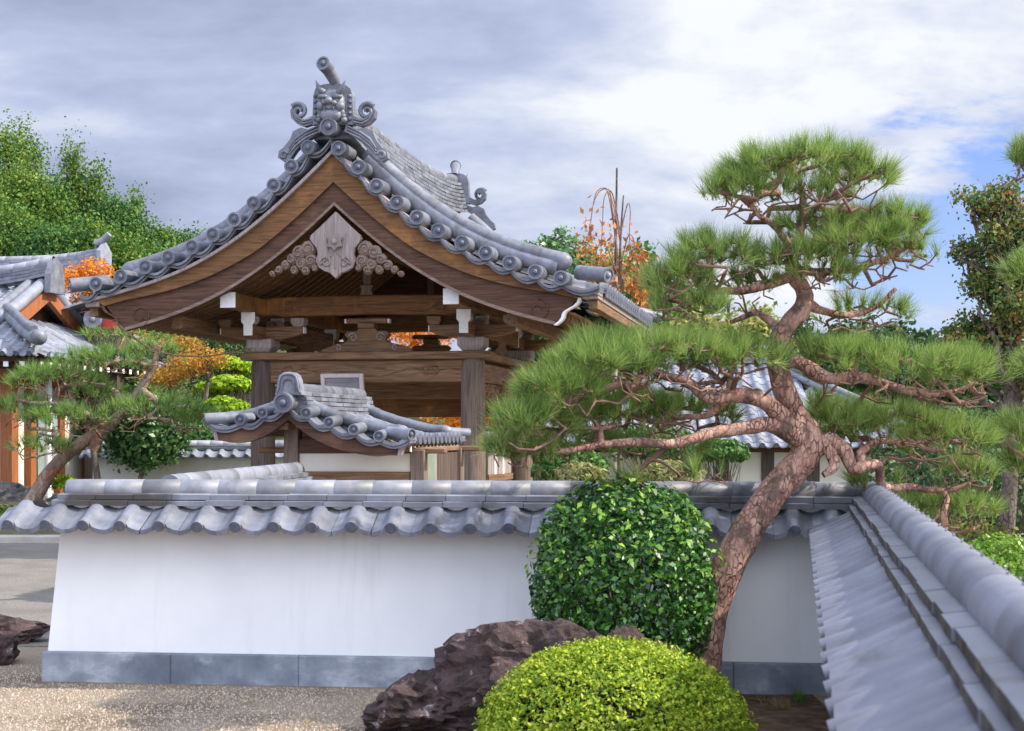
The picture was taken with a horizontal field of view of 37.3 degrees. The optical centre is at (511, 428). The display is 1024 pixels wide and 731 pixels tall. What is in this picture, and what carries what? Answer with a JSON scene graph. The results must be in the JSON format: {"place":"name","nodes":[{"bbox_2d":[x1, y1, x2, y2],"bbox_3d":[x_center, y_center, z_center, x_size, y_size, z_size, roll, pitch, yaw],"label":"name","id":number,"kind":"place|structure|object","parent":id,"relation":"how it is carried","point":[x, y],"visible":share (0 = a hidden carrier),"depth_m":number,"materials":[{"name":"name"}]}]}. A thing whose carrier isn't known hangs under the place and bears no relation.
{"place":"outdoors","nodes":[
{"label":"outdoors","id":0,"kind":"place"},
{"bbox_2d":[0,664,526,730],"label":"gravel","id":1,"kind":"structure","parent":0,"point":[78,705],"depth_m":9.41,"materials":[{"name":"beige gravel"}]},
{"bbox_2d":[203,372,480,479],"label":"roofed gate","id":2,"kind":"structure","parent":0,"point":[334,433],"depth_m":15.20,"materials":[{"name":"grey tile"}]},
{"bbox_2d":[428,454,434,479],"bbox_3d":[-0.871,0.943,15.491,0.060,1.374,0.470,0,0,11],"label":"door leaf","id":3,"kind":"structure","parent":2,"relation":"in","point":[431,457],"depth_m":15.57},
{"bbox_2d":[437,452,456,479],"bbox_3d":[-0.722,0.968,16.277,0.060,1.424,0.970,0,0,11],"label":"door leaf","id":4,"kind":"structure","parent":2,"relation":"in","point":[446,463],"depth_m":16.27,"materials":[{"name":"brown wood"}]},
{"bbox_2d":[11,697,819,730],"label":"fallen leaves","id":5,"kind":"object","parent":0,"point":[307,720],"visible":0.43,"depth_m":9.16,"materials":[{"name":"brown plant"}]},
{"bbox_2d":[0,533,1023,730],"bbox_3d":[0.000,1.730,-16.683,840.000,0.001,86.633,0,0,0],"label":"ground","id":6,"kind":"structure","parent":0,"point":[30,655],"depth_m":9.51,"materials":[{"name":"beige gravel"}]},
{"bbox_2d":[0,633,19,665],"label":"garden rock","id":7,"kind":"object","parent":6,"relation":"on","point":[9,651],"visible":0.83,"depth_m":11.11,"materials":[{"name":"brown stone"}]},
{"bbox_2d":[0,544,58,645],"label":"paved driveway","id":8,"kind":"structure","parent":6,"relation":"on","point":[27,578],"depth_m":17.01,"materials":[{"name":"grey concrete"}]},
{"bbox_2d":[0,614,50,644],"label":"garden rock","id":9,"kind":"object","parent":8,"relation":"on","point":[22,631],"visible":0.69,"depth_m":12.18,"materials":[{"name":"brown stone"}]},
{"bbox_2d":[0,501,59,534],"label":"planting bed","id":10,"kind":"object","parent":6,"relation":"on","point":[13,531],"visible":0.06,"depth_m":23.65,"materials":[{"name":"green plant"}]},
{"bbox_2d":[0,504,13,516],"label":"garden bush","id":11,"kind":"object","parent":10,"relation":"on","point":[2,509],"visible":0.19,"depth_m":24.37,"materials":[{"name":"green plant"}]},
{"bbox_2d":[0,481,31,500],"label":"boulder","id":12,"kind":"object","parent":10,"relation":"on","point":[12,491],"visible":0.48,"depth_m":28.17,"materials":[{"name":"grey stone"}]},
{"bbox_2d":[49,474,75,489],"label":"garden bush","id":13,"kind":"object","parent":10,"relation":"on","point":[57,483],"visible":0.64,"depth_m":28.18,"materials":[{"name":"green plant"}]},
{"bbox_2d":[90,450,100,478],"bbox_3d":[-7.525,1.181,27.700,0.140,1.740,0.656,0,0,-40],"label":"prop post","id":14,"kind":"object","parent":10,"relation":"on","point":[95,465],"visible":0.41,"depth_m":27.77,"materials":[{"name":"grey wood"}]},
{"bbox_2d":[0,322,224,501],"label":"pine tree","id":15,"kind":"object","parent":10,"relation":"on","point":[139,398],"visible":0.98,"depth_m":27.63,"materials":[{"name":"green plant"}]},
{"bbox_2d":[0,535,59,542],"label":"kerb","id":16,"kind":"structure","parent":6,"relation":"on","point":[29,538],"depth_m":22.90,"materials":[{"name":"stone"}]},
{"bbox_2d":[162,462,312,479],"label":"plaster wall","id":17,"kind":"structure","parent":6,"relation":"on","point":[290,471],"depth_m":13.10,"materials":[{"name":"stone"}]},
{"bbox_2d":[68,56,661,480],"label":"bell tower","id":18,"kind":"structure","parent":6,"relation":"on","point":[358,234],"depth_m":20.63,"materials":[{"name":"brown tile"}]},
{"bbox_2d":[115,322,251,356],"bbox_3d":[-4.486,-1.207,20.920,2.063,0.444,0.097,0,0,-39],"label":"cable","id":19,"kind":"object","parent":18,"relation":"hanging from","point":[127,332],"visible":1,"depth_m":20.78,"materials":[{"name":"black rubber"}]},
{"bbox_2d":[320,373,363,389],"bbox_3d":[-2.398,-0.576,21.493,0.620,0.414,0.147,0,0,11],"label":"hanging plaque","id":20,"kind":"object","parent":18,"relation":"hanging from","point":[351,380],"visible":0.52,"depth_m":21.45,"materials":[{"name":"white wood"}]},
{"bbox_2d":[361,668,481,730],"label":"garden rock","id":21,"kind":"object","parent":6,"relation":"on","point":[416,701],"visible":0.69,"depth_m":8.49,"materials":[{"name":"brown stone"}]},
{"bbox_2d":[0,479,898,694],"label":"plaster wall","id":22,"kind":"structure","parent":6,"relation":"on","point":[358,583],"depth_m":10.20,"materials":[{"name":"paint"}]},
{"bbox_2d":[486,431,513,480],"bbox_3d":[-0.108,0.863,24.803,0.100,1.634,1.763,0,0,20],"label":"board fence","id":23,"kind":"object","parent":6,"relation":"on","point":[503,471],"visible":0.11,"depth_m":24.44,"materials":[{"name":"paint"}]},
{"bbox_2d":[530,441,612,480],"bbox_3d":[0.707,1.008,18.022,0.992,1.745,0.801,0,0,0],"label":"garden bush","id":24,"kind":"object","parent":6,"relation":"on","point":[547,468],"visible":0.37,"depth_m":17.84,"materials":[{"name":"green plant"}]},
{"bbox_2d":[551,460,607,480],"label":"garden bush","id":25,"kind":"object","parent":6,"relation":"on","point":[576,471],"visible":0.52,"depth_m":17.38,"materials":[{"name":"green plant"}]},
{"bbox_2d":[472,634,759,730],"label":"azalea mound","id":26,"kind":"object","parent":6,"relation":"on","point":[705,685],"visible":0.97,"depth_m":7.77,"materials":[{"name":"green plant"}]},
{"bbox_2d":[635,459,707,480],"bbox_3d":[1.981,1.127,19.001,0.959,1.505,0.783,0,0,0],"label":"garden bush","id":27,"kind":"object","parent":6,"relation":"on","point":[656,471],"visible":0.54,"depth_m":18.80,"materials":[{"name":"green plant"}]},
{"bbox_2d":[537,345,957,501],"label":"tiled storehouse","id":28,"kind":"structure","parent":6,"relation":"on","point":[769,451],"depth_m":31.75,"materials":[{"name":"grey tile"}]},
{"bbox_2d":[669,694,830,730],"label":"soil bed","id":29,"kind":"object","parent":6,"relation":"on","point":[810,713],"visible":0.24,"depth_m":9.05,"materials":[{"name":"brown soil"}]},
{"bbox_2d":[433,618,588,727],"bbox_3d":[0.153,1.391,8.543,1.168,0.651,0.523,0,0,-10],"label":"garden rock","id":30,"kind":"object","parent":29,"relation":"on","point":[473,666],"visible":0.44,"depth_m":8.45,"materials":[{"name":"brown stone"}]},
{"bbox_2d":[562,624,682,730],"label":"garden rock","id":31,"kind":"object","parent":29,"relation":"on","point":[631,631],"visible":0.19,"depth_m":8.28,"materials":[{"name":"stone"}]},
{"bbox_2d":[524,470,726,661],"bbox_3d":[0.675,1.063,9.052,1.203,1.634,1.136,0,0,0],"label":"clipped bush","id":32,"kind":"object","parent":29,"relation":"on","point":[589,520],"visible":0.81,"depth_m":8.78,"materials":[{"name":"green plant"}]},
{"bbox_2d":[467,121,1022,694],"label":"pine tree","id":33,"kind":"object","parent":29,"relation":"on","point":[565,397],"visible":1,"depth_m":9.22,"materials":[{"name":"green plant"}]},
{"bbox_2d":[758,692,790,707],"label":"grass tuft","id":34,"kind":"object","parent":29,"relation":"on","point":[784,703],"visible":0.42,"depth_m":9.30,"materials":[{"name":"brown plant"}]},
{"bbox_2d":[790,684,806,702],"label":"grass tuft","id":35,"kind":"object","parent":29,"relation":"on","point":[797,697],"visible":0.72,"depth_m":9.53,"materials":[{"name":"green plant"}]},
{"bbox_2d":[809,482,1023,730],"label":"plaster wall","id":36,"kind":"structure","parent":6,"relation":"on","point":[920,619],"depth_m":3.88,"materials":[{"name":"ceramic"}]},
{"bbox_2d":[847,426,1023,542],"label":"garden bush","id":37,"kind":"object","parent":6,"relation":"on","point":[985,482],"visible":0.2,"depth_m":15.20,"materials":[{"name":"green plant"}]},
{"bbox_2d":[879,390,1023,553],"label":"garden bush","id":38,"kind":"object","parent":6,"relation":"on","point":[1020,524],"visible":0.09,"depth_m":17.26,"materials":[{"name":"green plant"}]},
{"bbox_2d":[933,172,1023,554],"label":"maple tree","id":39,"kind":"object","parent":6,"relation":"on","point":[1004,233],"visible":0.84,"depth_m":14.46,"materials":[{"name":"green plant"}]},
{"bbox_2d":[947,516,1020,567],"bbox_3d":[3.833,1.297,12.498,0.870,1.166,0.762,0,0,0],"label":"garden bush","id":40,"kind":"object","parent":6,"relation":"on","point":[967,538],"visible":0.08,"depth_m":12.44,"materials":[{"name":"green plant"}]},
{"bbox_2d":[968,531,1023,581],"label":"garden bush","id":41,"kind":"object","parent":6,"relation":"on","point":[1014,564],"visible":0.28,"depth_m":11.05,"materials":[{"name":"green plant"}]},
{"bbox_2d":[975,127,1023,485],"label":"pine tree","id":42,"kind":"object","parent":6,"relation":"on","point":[1014,423],"visible":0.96,"depth_m":12.18,"materials":[{"name":"green plant"}]},
{"bbox_2d":[0,0,1023,419],"label":"sky","id":43,"kind":"structure","parent":0,"point":[540,103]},
{"bbox_2d":[137,334,1022,517],"bbox_3d":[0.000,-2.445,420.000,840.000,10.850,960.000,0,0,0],"label":"hillside","id":44,"kind":"structure","parent":0,"point":[412,418],"depth_m":51.33,"materials":[{"name":"green plant"}]},
{"bbox_2d":[0,177,22,230],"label":"broadleaf tree","id":45,"kind":"object","parent":44,"relation":"on","point":[3,201],"visible":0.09,"depth_m":57.81,"materials":[{"name":"green plant"}]},
{"bbox_2d":[0,108,55,193],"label":"broadleaf tree","id":46,"kind":"object","parent":44,"relation":"on","point":[8,148],"visible":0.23,"depth_m":63.86,"materials":[{"name":"green plant"}]},
{"bbox_2d":[0,185,57,255],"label":"broadleaf tree","id":47,"kind":"object","parent":44,"relation":"on","point":[11,220],"visible":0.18,"depth_m":55.52,"materials":[{"name":"green plant"}]},
{"bbox_2d":[0,158,73,234],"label":"broadleaf tree","id":48,"kind":"object","parent":44,"relation":"on","point":[41,197],"visible":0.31,"depth_m":61.39,"materials":[{"name":"green plant"}]},
{"bbox_2d":[0,213,86,256],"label":"broadleaf tree","id":49,"kind":"object","parent":44,"relation":"on","point":[37,245],"visible":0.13,"depth_m":54.32,"materials":[{"name":"green plant"}]},
{"bbox_2d":[45,494,56,500],"bbox_3d":[-8.516,1.511,28.543,0.831,0.687,0.623,0,0,0],"label":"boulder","id":50,"kind":"object","parent":44,"relation":"on","point":[53,496],"visible":0.09,"depth_m":28.37,"materials":[{"name":"grey stone"}]},
{"bbox_2d":[44,163,83,233],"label":"cypress tree","id":51,"kind":"object","parent":44,"relation":"on","point":[58,190],"visible":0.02,"depth_m":62.83,"materials":[{"name":"green plant"}]},
{"bbox_2d":[0,232,136,356],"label":"temple hall","id":52,"kind":"structure","parent":44,"relation":"on","point":[102,250],"depth_m":47.91,"materials":[{"name":"grey tile"}]},
{"bbox_2d":[46,116,97,224],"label":"cypress tree","id":53,"kind":"object","parent":44,"relation":"on","point":[73,162],"visible":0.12,"depth_m":65.70,"materials":[{"name":"green plant"}]},
{"bbox_2d":[32,207,131,278],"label":"broadleaf tree","id":54,"kind":"object","parent":44,"relation":"on","point":[87,236],"visible":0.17,"depth_m":55.25,"materials":[{"name":"green plant"}]},
{"bbox_2d":[0,255,176,500],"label":"temple hall","id":55,"kind":"structure","parent":44,"relation":"on","point":[37,323],"depth_m":31.53,"materials":[{"name":"grey tile"}]},
{"bbox_2d":[36,396,57,475],"bbox_3d":[-9.810,0.155,31.839,0.085,1.650,1.000,0,0,11],"label":"window","id":56,"kind":"structure","parent":55,"relation":"in","point":[40,465],"depth_m":31.67,"materials":[{"name":"white glass"}]},
{"bbox_2d":[63,256,116,303],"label":"maple tree","id":57,"kind":"object","parent":44,"relation":"on","point":[92,270],"visible":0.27,"depth_m":36.91,"materials":[{"name":"orange plant"}]},
{"bbox_2d":[62,301,130,478],"bbox_3d":[-8.943,-0.610,33.577,1.851,4.680,1.813,0,0,0],"label":"shrine","id":58,"kind":"object","parent":44,"relation":"on","point":[80,308],"visible":0.2,"depth_m":33.00,"materials":[{"name":"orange tile"}]},
{"bbox_2d":[75,151,117,223],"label":"cypress tree","id":59,"kind":"object","parent":44,"relation":"on","point":[98,182],"visible":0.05,"depth_m":65.84,"materials":[{"name":"green plant"}]},
{"bbox_2d":[51,357,163,460],"bbox_3d":[-9.432,-0.231,34.001,3.185,3.898,2.420,0,0,0],"label":"garden tree","id":60,"kind":"object","parent":44,"relation":"on","point":[133,387],"visible":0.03,"depth_m":33.55,"materials":[{"name":"green plant"}]},
{"bbox_2d":[83,177,159,249],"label":"broadleaf tree","id":61,"kind":"object","parent":44,"relation":"on","point":[116,209],"visible":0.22,"depth_m":63.64,"materials":[{"name":"green plant"}]},
{"bbox_2d":[93,220,156,277],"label":"broadleaf tree","id":62,"kind":"object","parent":44,"relation":"on","point":[128,253],"visible":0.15,"depth_m":55.46,"materials":[{"name":"green plant"}]},
{"bbox_2d":[120,181,158,242],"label":"cypress tree","id":63,"kind":"object","parent":44,"relation":"on","point":[137,201],"visible":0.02,"depth_m":65.92,"materials":[{"name":"green plant"}]},
{"bbox_2d":[92,395,200,478],"bbox_3d":[-6.990,0.670,28.925,1.866,2.637,1.989,0,0,-35],"label":"round tree","id":64,"kind":"object","parent":44,"relation":"on","point":[144,445],"visible":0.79,"depth_m":28.54,"materials":[{"name":"green plant"}]},
{"bbox_2d":[134,234,175,384],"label":"broadleaf tree","id":65,"kind":"object","parent":44,"relation":"on","point":[167,245],"visible":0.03,"depth_m":56.73,"materials":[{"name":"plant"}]},
{"bbox_2d":[144,213,186,345],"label":"broadleaf tree","id":66,"kind":"object","parent":44,"relation":"on","point":[163,234],"visible":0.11,"depth_m":65.73,"materials":[{"name":"green plant"}]},
{"bbox_2d":[132,329,204,384],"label":"maple tree","id":67,"kind":"object","parent":44,"relation":"on","point":[185,345],"visible":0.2,"depth_m":35.00,"materials":[{"name":"orange plant"}]},
{"bbox_2d":[79,440,283,478],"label":"plaster wall","id":68,"kind":"structure","parent":44,"relation":"on","point":[206,455],"depth_m":29.67,"materials":[{"name":"paint"}]},
{"bbox_2d":[139,341,233,403],"bbox_3d":[-6.994,0.026,32.466,1.975,3.786,1.502,0,0,0],"label":"maple tree","id":69,"kind":"object","parent":44,"relation":"on","point":[166,376],"visible":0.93,"depth_m":32.41,"materials":[{"name":"orange plant"}]},
{"bbox_2d":[131,328,242,398],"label":"garden tree","id":70,"kind":"object","parent":44,"relation":"on","point":[183,385],"visible":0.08,"depth_m":42.69,"materials":[{"name":"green plant"}]},
{"bbox_2d":[168,219,207,242],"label":"broadleaf tree","id":71,"kind":"object","parent":44,"relation":"on","point":[185,237],"visible":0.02,"depth_m":67.86,"materials":[{"name":"green plant"}]},
{"bbox_2d":[187,423,214,439],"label":"clipped shrub","id":72,"kind":"object","parent":44,"relation":"on","point":[207,434],"visible":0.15,"depth_m":31.08,"materials":[{"name":"green plant"}]},
{"bbox_2d":[191,381,228,399],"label":"clipped shrub","id":73,"kind":"object","parent":44,"relation":"on","point":[200,387],"visible":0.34,"depth_m":34.35,"materials":[{"name":"green plant"}]},
{"bbox_2d":[167,369,276,422],"bbox_3d":[-7.163,-0.633,40.028,4.414,2.603,2.832,0,0,0],"label":"garden tree","id":74,"kind":"object","parent":44,"relation":"on","point":[193,396],"visible":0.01,"depth_m":39.82,"materials":[{"name":"green plant"}]},
{"bbox_2d":[203,354,244,396],"bbox_3d":[-6.845,-0.285,36.012,1.034,2.981,0.944,0,0,0],"label":"clipped shrub","id":75,"kind":"object","parent":44,"relation":"on","point":[235,363],"visible":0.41,"depth_m":35.79,"materials":[{"name":"green plant"}]},
{"bbox_2d":[201,395,250,414],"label":"clipped shrub","id":76,"kind":"object","parent":44,"relation":"on","point":[229,403],"visible":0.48,"depth_m":32.30,"materials":[{"name":"green plant"}]},
{"bbox_2d":[203,373,250,405],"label":"clipped shrub","id":77,"kind":"object","parent":44,"relation":"on","point":[229,383],"visible":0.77,"depth_m":33.89,"materials":[{"name":"green plant"}]},
{"bbox_2d":[180,338,284,401],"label":"garden tree","id":78,"kind":"object","parent":44,"relation":"on","point":[214,343],"visible":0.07,"depth_m":40.54,"materials":[{"name":"green plant"}]},
{"bbox_2d":[229,361,251,408],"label":"clipped shrub","id":79,"kind":"object","parent":44,"relation":"on","point":[246,371],"visible":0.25,"depth_m":36.39,"materials":[{"name":"green plant"}]},
{"bbox_2d":[340,332,456,347],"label":"maple tree","id":80,"kind":"object","parent":44,"relation":"on","point":[411,342],"visible":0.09,"depth_m":39.53,"materials":[{"name":"orange plant"}]},
{"bbox_2d":[418,383,556,430],"bbox_3d":[-0.411,0.339,38.090,4.206,3.656,2.725,0,0,0],"label":"maple tree","id":81,"kind":"object","parent":44,"relation":"on","point":[453,422],"visible":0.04,"depth_m":37.72,"materials":[{"name":"orange plant"}]},
{"bbox_2d":[532,426,563,480],"bbox_3d":[0.595,1.433,29.386,0.835,3.030,0.697,0,0,0],"label":"garden bush","id":82,"kind":"object","parent":44,"relation":"on","point":[533,460],"visible":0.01,"depth_m":29.35,"materials":[{"name":"green plant"}]},
{"bbox_2d":[523,225,612,377],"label":"broadleaf tree","id":83,"kind":"object","parent":44,"relation":"on","point":[549,241],"visible":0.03,"depth_m":45.44,"materials":[{"name":"green plant"}]},
{"bbox_2d":[539,290,656,379],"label":"broadleaf tree","id":84,"kind":"object","parent":44,"relation":"on","point":[653,323],"depth_m":41.21,"materials":[{"name":"green plant"}]},
{"bbox_2d":[571,188,658,476],"bbox_3d":[2.023,-1.379,30.164,1.529,6.837,1.420,0,0,-35],"label":"weeping tree","id":85,"kind":"object","parent":44,"relation":"on","point":[641,298],"visible":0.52,"depth_m":30.16,"materials":[{"name":"orange plant"}]},
{"bbox_2d":[612,168,617,479],"bbox_3d":[2.073,-1.031,30.500,0.127,8.423,0.115,0,0,0],"label":"support pole","id":86,"kind":"object","parent":44,"relation":"on","point":[614,286],"visible":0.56,"depth_m":30.48,"materials":[{"name":"brown wood"}]},
{"bbox_2d":[599,240,635,288],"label":"broadleaf tree","id":87,"kind":"object","parent":44,"relation":"on","point":[623,262],"visible":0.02,"depth_m":46.41,"materials":[{"name":"plant"}]},
{"bbox_2d":[618,236,658,274],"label":"broadleaf tree","id":88,"kind":"object","parent":44,"relation":"on","point":[647,248],"visible":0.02,"depth_m":50.03,"materials":[{"name":"green plant"}]},
{"bbox_2d":[609,353,667,379],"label":"broadleaf tree","id":89,"kind":"object","parent":44,"relation":"on","point":[626,367],"depth_m":36.48,"materials":[{"name":"green plant"}]},
{"bbox_2d":[608,423,699,480],"bbox_3d":[2.673,1.103,28.606,1.704,2.580,1.476,0,0,-23],"label":"garden bush","id":90,"kind":"object","parent":44,"relation":"on","point":[675,451],"visible":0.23,"depth_m":28.35,"materials":[{"name":"green plant"}]},
{"bbox_2d":[623,263,695,326],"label":"broadleaf tree","id":91,"kind":"object","parent":44,"relation":"on","point":[628,295],"visible":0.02,"depth_m":43.00,"materials":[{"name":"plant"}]},
{"bbox_2d":[652,293,744,341],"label":"broadleaf tree","id":92,"kind":"object","parent":44,"relation":"on","point":[678,315],"visible":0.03,"depth_m":41.51,"materials":[{"name":"green plant"}]},
{"bbox_2d":[693,438,750,480],"bbox_3d":[3.964,1.353,28.795,1.217,2.380,0.969,0,0,0],"label":"garden bush","id":93,"kind":"object","parent":44,"relation":"on","point":[734,450],"visible":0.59,"depth_m":28.59,"materials":[{"name":"green plant"}]},
{"bbox_2d":[715,298,805,352],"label":"broadleaf tree","id":94,"kind":"object","parent":44,"relation":"on","point":[756,322],"visible":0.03,"depth_m":42.57,"materials":[{"name":"green plant"}]},
{"bbox_2d":[792,315,821,354],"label":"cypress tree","id":95,"kind":"object","parent":44,"relation":"on","point":[806,324],"visible":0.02,"depth_m":45.91,"materials":[{"name":"green plant"}]},
{"bbox_2d":[805,304,926,391],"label":"broadleaf tree","id":96,"kind":"object","parent":44,"relation":"on","point":[849,325],"visible":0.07,"depth_m":44.34,"materials":[{"name":"green plant"}]},
{"bbox_2d":[843,321,943,502],"bbox_3d":[10.605,0.184,40.149,3.565,6.102,3.461,0,0,44],"label":"broadleaf tree","id":97,"kind":"object","parent":44,"relation":"on","point":[862,388],"visible":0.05,"depth_m":39.99,"materials":[{"name":"green plant"}]},
{"bbox_2d":[869,342,996,514],"bbox_3d":[9.805,0.558,34.163,3.698,5.358,3.628,0,0,0],"label":"broadleaf tree","id":98,"kind":"object","parent":44,"relation":"on","point":[904,375],"visible":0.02,"depth_m":33.67,"materials":[{"name":"green plant"}]},
{"bbox_2d":[914,343,1023,497],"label":"broadleaf tree","id":99,"kind":"object","parent":44,"relation":"on","point":[958,395],"visible":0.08,"depth_m":31.24,"materials":[{"name":"green plant"}]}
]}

